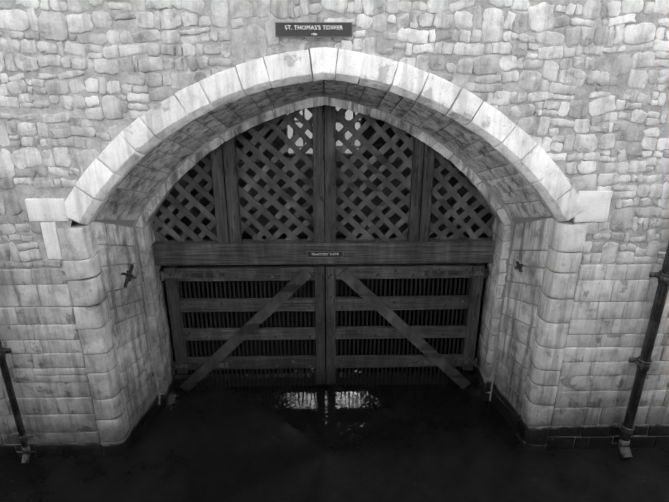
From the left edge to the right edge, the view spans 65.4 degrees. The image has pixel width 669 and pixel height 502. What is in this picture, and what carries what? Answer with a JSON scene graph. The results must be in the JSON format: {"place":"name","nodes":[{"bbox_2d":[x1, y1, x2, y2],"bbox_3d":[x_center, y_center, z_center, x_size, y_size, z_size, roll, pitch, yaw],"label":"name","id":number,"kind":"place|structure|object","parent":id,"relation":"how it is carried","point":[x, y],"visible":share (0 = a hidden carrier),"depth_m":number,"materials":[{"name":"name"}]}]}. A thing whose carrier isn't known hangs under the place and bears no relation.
{"place":"outdoors","nodes":[
{"label":"outdoors","id":0,"kind":"place"},
{"bbox_2d":[135,220,154,252],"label":"jamb stone","id":1,"kind":"object","parent":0,"point":[145,237],"visible":0.6,"depth_m":8.97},
{"bbox_2d":[164,265,324,383],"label":"gate stiles","id":2,"kind":"object","parent":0,"point":[175,312],"visible":0.98,"depth_m":9.98,"materials":[{"name":"wood"}]},
{"bbox_2d":[160,271,232,369],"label":"gate leaf strap hinges","id":3,"kind":"object","parent":2,"relation":"attached to","point":[190,275],"visible":1,"depth_m":9.61,"materials":[{"name":"metal"}]},
{"bbox_2d":[176,266,314,280],"bbox_3d":[-1.649,0.422,9.698,2.554,0.255,0.100,0,21,-1],"label":"gate top rail","id":4,"kind":"object","parent":2,"relation":"attached to","point":[265,273],"visible":0.9,"depth_m":9.65,"materials":[{"name":"wood"}]},
{"bbox_2d":[177,264,315,387],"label":"gate bars","id":5,"kind":"object","parent":4,"relation":"attached to","point":[201,315],"depth_m":10.17,"materials":[{"name":"metal"}]},
{"bbox_2d":[180,268,311,392],"bbox_3d":[-1.761,1.589,10.069,2.695,2.702,0.054,0,21,-1],"label":"diagonal brace","id":6,"kind":"object","parent":2,"relation":"attached to","point":[258,318],"visible":1,"depth_m":10.01,"materials":[{"name":"wood"}]},
{"bbox_2d":[180,298,314,311],"bbox_3d":[-1.643,1.027,9.935,2.554,0.248,0.101,0,21,-1],"label":"gate rail","id":7,"kind":"object","parent":2,"relation":"attached to","point":[230,304],"visible":0.75,"depth_m":9.88,"materials":[{"name":"wood"}]},
{"bbox_2d":[183,327,315,340],"bbox_3d":[-1.648,1.616,10.168,2.554,0.230,0.097,0,21,-1],"label":"gate rail","id":8,"kind":"object","parent":2,"relation":"attached to","point":[266,333],"visible":0.85,"depth_m":10.12,"materials":[{"name":"wood"}]},
{"bbox_2d":[186,355,315,369],"bbox_3d":[-1.652,2.227,10.405,2.554,0.244,0.100,-1,21,-1],"label":"gate rail","id":9,"kind":"object","parent":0,"point":[271,362],"visible":0.88,"depth_m":10.36,"materials":[{"name":"wood"}]},
{"bbox_2d":[174,371,475,386],"bbox_3d":[-0.178,2.784,10.843,6.300,0.490,0.160,0,21,-1],"label":"gate bottom","id":10,"kind":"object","parent":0,"point":[470,376],"depth_m":10.73,"materials":[{"name":"wood"}]},
{"bbox_2d":[0,153,668,501],"bbox_3d":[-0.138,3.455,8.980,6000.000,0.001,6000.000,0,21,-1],"label":"moat water","id":11,"kind":"structure","parent":0,"point":[392,443],"depth_m":8.94,"materials":[{"name":"liquid"}]},
{"bbox_2d":[72,109,492,239],"bbox_3d":[-0.359,-3.435,18.135,17.000,8.150,22.040,0,21,-1],"label":"tower interior shell","id":12,"kind":"object","parent":11,"relation":"in","point":[278,143],"visible":0.02,"depth_m":18.24},
{"bbox_2d":[0,340,33,462],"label":"drainpipe","id":13,"kind":"object","parent":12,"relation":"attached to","point":[23,436],"visible":1,"depth_m":8.34,"materials":[{"name":"metal"}]},
{"bbox_2d":[25,198,68,220],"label":"stone block","id":14,"kind":"structure","parent":12,"relation":"attached to","point":[50,209],"depth_m":7.28,"materials":[{"name":"stone"}]},
{"bbox_2d":[40,222,61,258],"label":"stone block","id":15,"kind":"structure","parent":12,"relation":"attached to","point":[51,240],"depth_m":7.44,"materials":[{"name":"stone"}]},
{"bbox_2d":[61,186,108,224],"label":"arch stone","id":16,"kind":"object","parent":12,"relation":"attached to","point":[81,207],"visible":0.81,"depth_m":7.29,"materials":[{"name":"stone"}]},
{"bbox_2d":[75,158,127,199],"bbox_3d":[-3.253,-1.026,7.289,0.627,0.636,0.352,0,21,-1],"label":"arch stone","id":17,"kind":"object","parent":12,"relation":"attached to","point":[99,179],"visible":0.81,"depth_m":7.14,"materials":[{"name":"stone"}]},
{"bbox_2d":[98,134,146,175],"bbox_3d":[-2.904,-1.339,7.176,0.594,0.595,0.349,0,21,-1],"label":"arch stone","id":18,"kind":"object","parent":12,"relation":"attached to","point":[120,155],"visible":0.83,"depth_m":7.02,"materials":[{"name":"stone"}]},
{"bbox_2d":[120,117,161,153],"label":"arch stone","id":19,"kind":"object","parent":12,"relation":"attached to","point":[137,134],"visible":0.81,"depth_m":6.92,"materials":[{"name":"stone"}]},
{"bbox_2d":[141,95,192,140],"bbox_3d":[-2.219,-1.802,7.006,0.664,0.610,0.356,0,21,-1],"label":"arch stone","id":20,"kind":"object","parent":12,"relation":"attached to","point":[166,118],"visible":0.81,"depth_m":6.84,"materials":[{"name":"stone"}]},
{"bbox_2d":[175,82,214,119],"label":"arch stone","id":21,"kind":"object","parent":12,"relation":"attached to","point":[193,99],"visible":0.75,"depth_m":6.77,"materials":[{"name":"stone"}]},
{"bbox_2d":[199,67,246,108],"bbox_3d":[-1.454,-2.162,6.889,0.583,0.533,0.341,0,21,-1],"label":"arch stone","id":22,"kind":"object","parent":12,"relation":"attached to","point":[222,88],"visible":0.88,"depth_m":6.73,"materials":[{"name":"stone"}]},
{"bbox_2d":[236,57,272,94],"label":"arch stone","id":23,"kind":"object","parent":12,"relation":"attached to","point":[253,76],"visible":0.88,"depth_m":6.68,"materials":[{"name":"stone"}]},
{"bbox_2d":[264,49,312,87],"bbox_3d":[-0.595,-2.383,6.813,0.620,0.486,0.357,0,21,-1],"label":"arch stone","id":24,"kind":"object","parent":12,"relation":"attached to","point":[288,68],"visible":0.88,"depth_m":6.64,"materials":[{"name":"stone"}]},
{"bbox_2d":[94,80,551,419],"bbox_3d":[-0.161,0.507,9.076,6.860,6.820,1.710,0,21,-1],"label":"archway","id":25,"kind":"object","parent":12,"relation":"attached to","point":[133,223],"visible":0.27,"depth_m":8.63,"materials":[{"name":"grey"}]},
{"bbox_2d":[107,188,152,205],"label":"stone block","id":26,"kind":"structure","parent":25,"relation":"attached to","point":[126,196],"depth_m":8.04,"materials":[{"name":"stone"}]},
{"bbox_2d":[116,175,172,193],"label":"stone block","id":27,"kind":"structure","parent":25,"relation":"attached to","point":[132,183],"depth_m":7.96,"materials":[{"name":"stone"}]},
{"bbox_2d":[137,149,182,173],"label":"stone block","id":28,"kind":"structure","parent":25,"relation":"attached to","point":[158,160],"depth_m":7.84,"materials":[{"name":"stone"}]},
{"bbox_2d":[153,139,193,159],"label":"stone block","id":29,"kind":"structure","parent":25,"relation":"attached to","point":[172,148],"depth_m":7.79,"materials":[{"name":"stone"}]},
{"bbox_2d":[179,120,217,142],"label":"stone block","id":30,"kind":"structure","parent":25,"relation":"attached to","point":[195,129],"depth_m":7.70,"materials":[{"name":"stone"}]},
{"bbox_2d":[226,95,261,119],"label":"stone block","id":31,"kind":"structure","parent":25,"relation":"on","point":[245,108],"depth_m":7.60,"materials":[{"name":"stone"}]},
{"bbox_2d":[210,105,434,242],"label":"vertical posts","id":32,"kind":"object","parent":25,"relation":"attached to","point":[225,186],"visible":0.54,"depth_m":9.04,"materials":[{"name":"wood"}]},
{"bbox_2d":[152,107,495,240],"bbox_3d":[-0.169,-1.314,9.112,6.524,2.723,0.052,0,21,-1],"label":"lattice","id":33,"kind":"object","parent":32,"relation":"attached to","point":[308,182],"visible":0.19,"depth_m":9.20,"materials":[{"name":"wood"}]},
{"bbox_2d":[151,238,494,264],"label":"horizontal beam","id":34,"kind":"structure","parent":25,"relation":"attached to","point":[283,251],"depth_m":9.45,"materials":[{"name":"wood"}]},
{"bbox_2d":[401,102,435,126],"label":"stone block","id":35,"kind":"structure","parent":25,"relation":"attached to","point":[417,114],"depth_m":7.69,"materials":[{"name":"stone"}]},
{"bbox_2d":[418,111,454,134],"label":"stone block","id":36,"kind":"structure","parent":25,"relation":"attached to","point":[435,122],"depth_m":7.73,"materials":[{"name":"stone"}]},
{"bbox_2d":[455,139,494,160],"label":"stone block","id":37,"kind":"structure","parent":25,"relation":"attached to","point":[476,149],"depth_m":7.88,"materials":[{"name":"stone"}]},
{"bbox_2d":[466,150,509,171],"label":"stone block","id":38,"kind":"structure","parent":25,"relation":"attached to","point":[489,160],"depth_m":7.96,"materials":[{"name":"stone"}]},
{"bbox_2d":[485,174,531,193],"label":"stone block","id":39,"kind":"structure","parent":25,"relation":"attached to","point":[515,182],"depth_m":8.09,"materials":[{"name":"stone"}]},
{"bbox_2d":[496,188,540,203],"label":"stone block","id":40,"kind":"structure","parent":25,"relation":"attached to","point":[521,196],"depth_m":8.15,"materials":[{"name":"stone"}]},
{"bbox_2d":[310,47,337,80],"bbox_3d":[-0.140,-2.437,6.803,0.356,0.416,0.351,0,21,-1],"label":"keystone","id":41,"kind":"object","parent":12,"relation":"attached to","point":[323,60],"visible":0.94,"depth_m":6.63,"materials":[{"name":"stone"}]},
{"bbox_2d":[0,264,668,456],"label":"ashlar masonry","id":42,"kind":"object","parent":12,"relation":"attached to","point":[613,293],"visible":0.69,"depth_m":8.34,"materials":[{"name":"stone"}]},
{"bbox_2d":[0,0,668,268],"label":"rubble masonry","id":43,"kind":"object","parent":42,"relation":"attached to","point":[541,19],"visible":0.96,"depth_m":6.69,"materials":[{"name":"stone"}]},
{"bbox_2d":[335,49,364,83],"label":"arch stone","id":44,"kind":"object","parent":12,"relation":"attached to","point":[349,64],"visible":0.96,"depth_m":6.66,"materials":[{"name":"stone"}]},
{"bbox_2d":[358,54,397,91],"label":"arch stone","id":45,"kind":"object","parent":12,"relation":"attached to","point":[377,72],"visible":0.88,"depth_m":6.69,"materials":[{"name":"stone"}]},
{"bbox_2d":[388,62,428,100],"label":"arch stone","id":46,"kind":"object","parent":12,"relation":"attached to","point":[408,81],"visible":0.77,"depth_m":6.74,"materials":[{"name":"stone"}]},
{"bbox_2d":[415,73,460,114],"bbox_3d":[1.369,-2.108,6.969,0.572,0.551,0.344,0,21,-1],"label":"arch stone","id":47,"kind":"object","parent":12,"relation":"attached to","point":[438,94],"visible":0.92,"depth_m":6.81,"materials":[{"name":"stone"}]},
{"bbox_2d":[445,88,482,124],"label":"arch stone","id":48,"kind":"object","parent":12,"relation":"attached to","point":[464,107],"visible":0.81,"depth_m":6.87,"materials":[{"name":"stone"}]},
{"bbox_2d":[461,101,515,146],"bbox_3d":[2.102,-1.744,7.122,0.677,0.620,0.355,0,21,-1],"label":"arch stone","id":49,"kind":"object","parent":12,"relation":"attached to","point":[491,125],"visible":0.83,"depth_m":6.96,"materials":[{"name":"stone"}]},
{"bbox_2d":[490,125,536,162],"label":"arch stone","id":50,"kind":"object","parent":12,"relation":"attached to","point":[517,144],"visible":0.85,"depth_m":7.08,"materials":[{"name":"stone"}]},
{"bbox_2d":[508,144,557,182],"bbox_3d":[2.788,-1.242,7.341,0.586,0.578,0.340,0,21,-1],"label":"arch stone","id":51,"kind":"object","parent":12,"relation":"attached to","point":[536,163],"visible":0.9,"depth_m":7.19,"materials":[{"name":"stone"}]},
{"bbox_2d":[527,167,572,202],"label":"arch stone","id":52,"kind":"object","parent":12,"relation":"attached to","point":[554,185],"visible":0.77,"depth_m":7.30,"materials":[{"name":"stone"}]},
{"bbox_2d":[541,188,584,221],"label":"arch stone","id":53,"kind":"object","parent":12,"relation":"attached to","point":[567,205],"visible":0.85,"depth_m":7.42,"materials":[{"name":"stone"}]},
{"bbox_2d":[571,191,612,221],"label":"stone block","id":54,"kind":"structure","parent":12,"relation":"attached to","point":[596,204],"depth_m":7.42,"materials":[{"name":"stone"}]},
{"bbox_2d":[613,242,668,458],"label":"drainpipe","id":55,"kind":"object","parent":12,"relation":"attached to","point":[643,362],"visible":1,"depth_m":8.20,"materials":[{"name":"metal"}]},
{"bbox_2d":[287,107,360,152],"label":"window","id":56,"kind":"structure","parent":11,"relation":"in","point":[339,126],"depth_m":33.58,"materials":[{"name":"white stone"}]},
{"bbox_2d":[0,0,668,452],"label":"stone wall","id":57,"kind":"structure","parent":0,"point":[602,62],"depth_m":6.77,"materials":[{"name":"stone"}]},
{"bbox_2d":[276,23,351,36],"bbox_3d":[-0.257,-2.748,6.474,0.960,0.175,0.012,0,21,-1],"label":"sign","id":58,"kind":"object","parent":57,"relation":"attached to","point":[282,31],"visible":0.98,"depth_m":6.47,"materials":[{"name":"metal"}]},
{"bbox_2d":[336,354,463,367],"bbox_3d":[1.300,2.208,10.459,2.554,0.235,0.105,-1,21,-1],"label":"gate rail","id":59,"kind":"object","parent":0,"point":[366,361],"visible":0.9,"depth_m":10.40,"materials":[{"name":"wood"}]},
{"bbox_2d":[336,325,466,338],"bbox_3d":[1.301,1.591,10.221,2.554,0.234,0.097,0,21,-1],"label":"gate rail","id":60,"kind":"object","parent":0,"point":[385,332],"visible":0.92,"depth_m":10.18,"materials":[{"name":"wood"}]},
{"bbox_2d":[336,295,468,310],"bbox_3d":[1.294,0.997,9.985,2.554,0.255,0.103,-1,21,-1],"label":"gate rail","id":61,"kind":"object","parent":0,"point":[415,302],"visible":0.73,"depth_m":9.94,"materials":[{"name":"wood"}]},
{"bbox_2d":[336,263,471,385],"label":"gate bars","id":62,"kind":"object","parent":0,"point":[448,311],"depth_m":10.23,"materials":[{"name":"metal"}]},
{"bbox_2d":[338,268,470,388],"bbox_3d":[1.415,1.566,10.129,2.695,2.702,0.054,0,21,-1],"label":"diagonal brace","id":63,"kind":"object","parent":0,"point":[386,312],"visible":1,"depth_m":10.06,"materials":[{"name":"wood"}]},
{"bbox_2d":[336,264,472,278],"bbox_3d":[1.291,0.387,9.750,2.554,0.251,0.094,-1,21,-1],"label":"gate rail","id":64,"kind":"object","parent":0,"point":[388,272],"visible":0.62,"depth_m":9.70,"materials":[{"name":"wood"}]},
{"bbox_2d":[326,264,484,383],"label":"gate stiles","id":65,"kind":"object","parent":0,"point":[473,309],"visible":1,"depth_m":10.05,"materials":[{"name":"wood"}]},
{"bbox_2d":[418,268,487,366],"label":"gate hinges","id":66,"kind":"object","parent":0,"point":[484,273],"visible":0.94,"depth_m":9.70,"materials":[{"name":"metal"}]},
{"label":"reveal jamb stone","id":67,"kind":"object","parent":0,"visible":0},
{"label":"reveal jamb stone","id":68,"kind":"object","parent":67,"relation":"on","visible":0},
{"bbox_2d":[490,391,519,433],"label":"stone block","id":69,"kind":"structure","parent":68,"relation":"on","point":[511,418],"depth_m":9.66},
{"bbox_2d":[492,373,522,418],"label":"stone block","id":70,"kind":"structure","parent":69,"relation":"on","point":[507,394],"depth_m":9.53,"materials":[{"name":"stone"}]},
{"bbox_2d":[495,360,525,396],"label":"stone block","id":71,"kind":"structure","parent":70,"relation":"on","point":[516,383],"depth_m":9.38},
{"bbox_2d":[496,348,527,381],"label":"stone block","id":72,"kind":"structure","parent":71,"relation":"on","point":[519,370],"depth_m":9.28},
{"bbox_2d":[498,331,530,367],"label":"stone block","id":73,"kind":"structure","parent":72,"relation":"on","point":[517,351],"depth_m":9.16,"materials":[{"name":"stone"}]},
{"bbox_2d":[500,314,534,347],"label":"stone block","id":74,"kind":"structure","parent":73,"relation":"on","point":[519,331],"depth_m":9.02,"materials":[{"name":"stone"}]},
{"bbox_2d":[503,296,538,326],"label":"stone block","id":75,"kind":"structure","parent":74,"relation":"on","point":[526,313],"depth_m":8.88,"materials":[{"name":"stone"}]},
{"bbox_2d":[505,281,540,304],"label":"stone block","id":76,"kind":"structure","parent":75,"relation":"on","point":[525,293],"depth_m":8.76,"materials":[{"name":"stone"}]},
{"bbox_2d":[507,265,543,285],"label":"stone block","id":77,"kind":"structure","parent":76,"relation":"on","point":[532,275],"depth_m":8.61,"materials":[{"name":"stone"}]},
{"bbox_2d":[509,251,546,266],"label":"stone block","id":78,"kind":"structure","parent":77,"relation":"on","point":[533,258],"depth_m":8.52,"materials":[{"name":"stone"}]},
{"bbox_2d":[511,218,552,249],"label":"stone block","id":79,"kind":"structure","parent":78,"relation":"on","point":[534,235],"depth_m":8.37,"materials":[{"name":"stone"}]},
{"bbox_2d":[504,200,550,218],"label":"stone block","id":80,"kind":"structure","parent":79,"relation":"on","point":[529,209],"depth_m":8.24,"materials":[{"name":"stone"}]},
{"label":"reveal jamb stone","id":81,"kind":"object","parent":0,"visible":0},
{"bbox_2d":[132,404,159,441],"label":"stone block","id":82,"kind":"structure","parent":81,"relation":"on","point":[139,430],"depth_m":9.52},
{"bbox_2d":[128,389,158,434],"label":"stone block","id":83,"kind":"structure","parent":82,"relation":"on","point":[138,417],"depth_m":9.48,"materials":[{"name":"stone"}]},
{"bbox_2d":[126,376,156,416],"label":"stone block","id":84,"kind":"structure","parent":83,"relation":"on","point":[138,399],"depth_m":9.38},
{"bbox_2d":[123,364,154,400],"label":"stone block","id":85,"kind":"structure","parent":84,"relation":"on","point":[135,385],"depth_m":9.26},
{"bbox_2d":[120,351,152,387],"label":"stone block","id":86,"kind":"structure","parent":85,"relation":"on","point":[130,373],"depth_m":9.15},
{"bbox_2d":[116,332,150,371],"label":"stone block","id":87,"kind":"structure","parent":86,"relation":"on","point":[132,351],"depth_m":9.02,"materials":[{"name":"stone"}]},
{"bbox_2d":[112,312,147,348],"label":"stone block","id":88,"kind":"structure","parent":87,"relation":"on","point":[127,330],"depth_m":8.86,"materials":[{"name":"stone"}]},
{"bbox_2d":[109,299,145,323],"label":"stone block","id":89,"kind":"structure","parent":88,"relation":"on","point":[123,312],"depth_m":8.75,"materials":[{"name":"stone"}]},
{"bbox_2d":[106,285,143,309],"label":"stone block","id":90,"kind":"structure","parent":89,"relation":"on","point":[118,298],"depth_m":8.62,"materials":[{"name":"stone"}]},
{"bbox_2d":[101,264,141,291],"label":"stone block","id":91,"kind":"structure","parent":90,"relation":"on","point":[114,278],"depth_m":8.40,"materials":[{"name":"stone"}]},
{"bbox_2d":[98,245,137,265],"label":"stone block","id":92,"kind":"structure","parent":91,"relation":"on","point":[112,255],"depth_m":8.35,"materials":[{"name":"stone"}]},
{"bbox_2d":[94,222,134,245],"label":"stone block","id":93,"kind":"structure","parent":92,"relation":"on","point":[109,234],"depth_m":8.23,"materials":[{"name":"stone"}]},
{"bbox_2d":[95,202,143,219],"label":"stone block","id":94,"kind":"structure","parent":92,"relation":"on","point":[113,211],"depth_m":8.11,"materials":[{"name":"stone"}]},
{"bbox_3d":[3.461,3.899,9.361,0.393,0.291,0.351,0,21,-1],"label":"pier cornerstone","id":95,"kind":"object","parent":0,"visible":0},
{"bbox_2d":[518,433,545,449],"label":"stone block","id":96,"kind":"structure","parent":95,"relation":"on","point":[523,443],"depth_m":9.02,"materials":[{"name":"stone"}]},
{"bbox_2d":[519,415,549,444],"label":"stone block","id":97,"kind":"structure","parent":96,"relation":"on","point":[535,435],"depth_m":8.92,"materials":[{"name":"stone"}]},
{"bbox_2d":[521,394,553,425],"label":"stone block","id":98,"kind":"structure","parent":97,"relation":"on","point":[535,414],"depth_m":8.78,"materials":[{"name":"stone"}]},
{"bbox_2d":[525,375,556,404],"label":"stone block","id":99,"kind":"structure","parent":98,"relation":"on","point":[537,394],"depth_m":8.62,"materials":[{"name":"stone"}]},
{"bbox_2d":[528,360,559,384],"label":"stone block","id":100,"kind":"structure","parent":99,"relation":"on","point":[542,377],"depth_m":8.49,"materials":[{"name":"stone"}]},
{"bbox_2d":[530,338,564,369],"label":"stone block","id":101,"kind":"structure","parent":100,"relation":"on","point":[543,358],"depth_m":8.36,"materials":[{"name":"stone"}]},
{"bbox_2d":[533,315,568,347],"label":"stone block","id":102,"kind":"structure","parent":101,"relation":"on","point":[547,334],"depth_m":8.21,"materials":[{"name":"stone"}]},
{"bbox_2d":[537,291,573,322],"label":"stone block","id":103,"kind":"structure","parent":102,"relation":"on","point":[555,310],"depth_m":8.05,"materials":[{"name":"stone"}]},
{"bbox_2d":[541,266,577,298],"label":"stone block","id":104,"kind":"structure","parent":103,"relation":"on","point":[557,284],"depth_m":7.90,"materials":[{"name":"stone"}]},
{"bbox_2d":[545,246,581,272],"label":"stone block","id":105,"kind":"structure","parent":104,"relation":"on","point":[559,261],"depth_m":7.75,"materials":[{"name":"stone"}]},
{"bbox_2d":[549,219,586,251],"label":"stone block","id":106,"kind":"structure","parent":105,"relation":"on","point":[568,235],"depth_m":7.61,"materials":[{"name":"stone"}]},
{"bbox_3d":[-3.739,3.863,9.195,0.405,0.482,0.352,0,21,-1],"label":"pier cornerstone","id":107,"kind":"object","parent":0,"visible":0},
{"bbox_2d":[101,429,132,456],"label":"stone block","id":108,"kind":"structure","parent":107,"relation":"on","point":[118,447],"depth_m":8.85,"materials":[{"name":"stone"}]},
{"bbox_2d":[96,408,129,441],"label":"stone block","id":109,"kind":"structure","parent":108,"relation":"on","point":[116,428],"depth_m":8.70,"materials":[{"name":"stone"}]},
{"bbox_2d":[93,388,126,419],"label":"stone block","id":110,"kind":"structure","parent":109,"relation":"on","point":[115,406],"depth_m":8.55,"materials":[{"name":"stone"}]},
{"bbox_2d":[88,363,122,398],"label":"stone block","id":111,"kind":"structure","parent":110,"relation":"on","point":[106,385],"depth_m":8.40,"materials":[{"name":"stone"}]},
{"bbox_2d":[84,344,117,372],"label":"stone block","id":112,"kind":"structure","parent":111,"relation":"on","point":[104,362],"depth_m":8.24,"materials":[{"name":"stone"}]},
{"bbox_2d":[78,319,115,353],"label":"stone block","id":113,"kind":"structure","parent":112,"relation":"on","point":[100,340],"depth_m":8.12,"materials":[{"name":"stone"}]},
{"bbox_2d":[73,298,110,328],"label":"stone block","id":114,"kind":"structure","parent":113,"relation":"on","point":[93,316],"depth_m":7.93,"materials":[{"name":"stone"}]},
{"bbox_2d":[68,272,105,306],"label":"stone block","id":115,"kind":"structure","parent":114,"relation":"on","point":[90,291],"depth_m":7.78,"materials":[{"name":"stone"}]},
{"bbox_2d":[63,252,101,279],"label":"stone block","id":116,"kind":"structure","parent":115,"relation":"on","point":[83,268],"depth_m":7.63,"materials":[{"name":"stone"}]},
{"bbox_2d":[56,221,97,259],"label":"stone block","id":117,"kind":"structure","parent":116,"relation":"on","point":[77,241],"depth_m":7.50,"materials":[{"name":"stone"}]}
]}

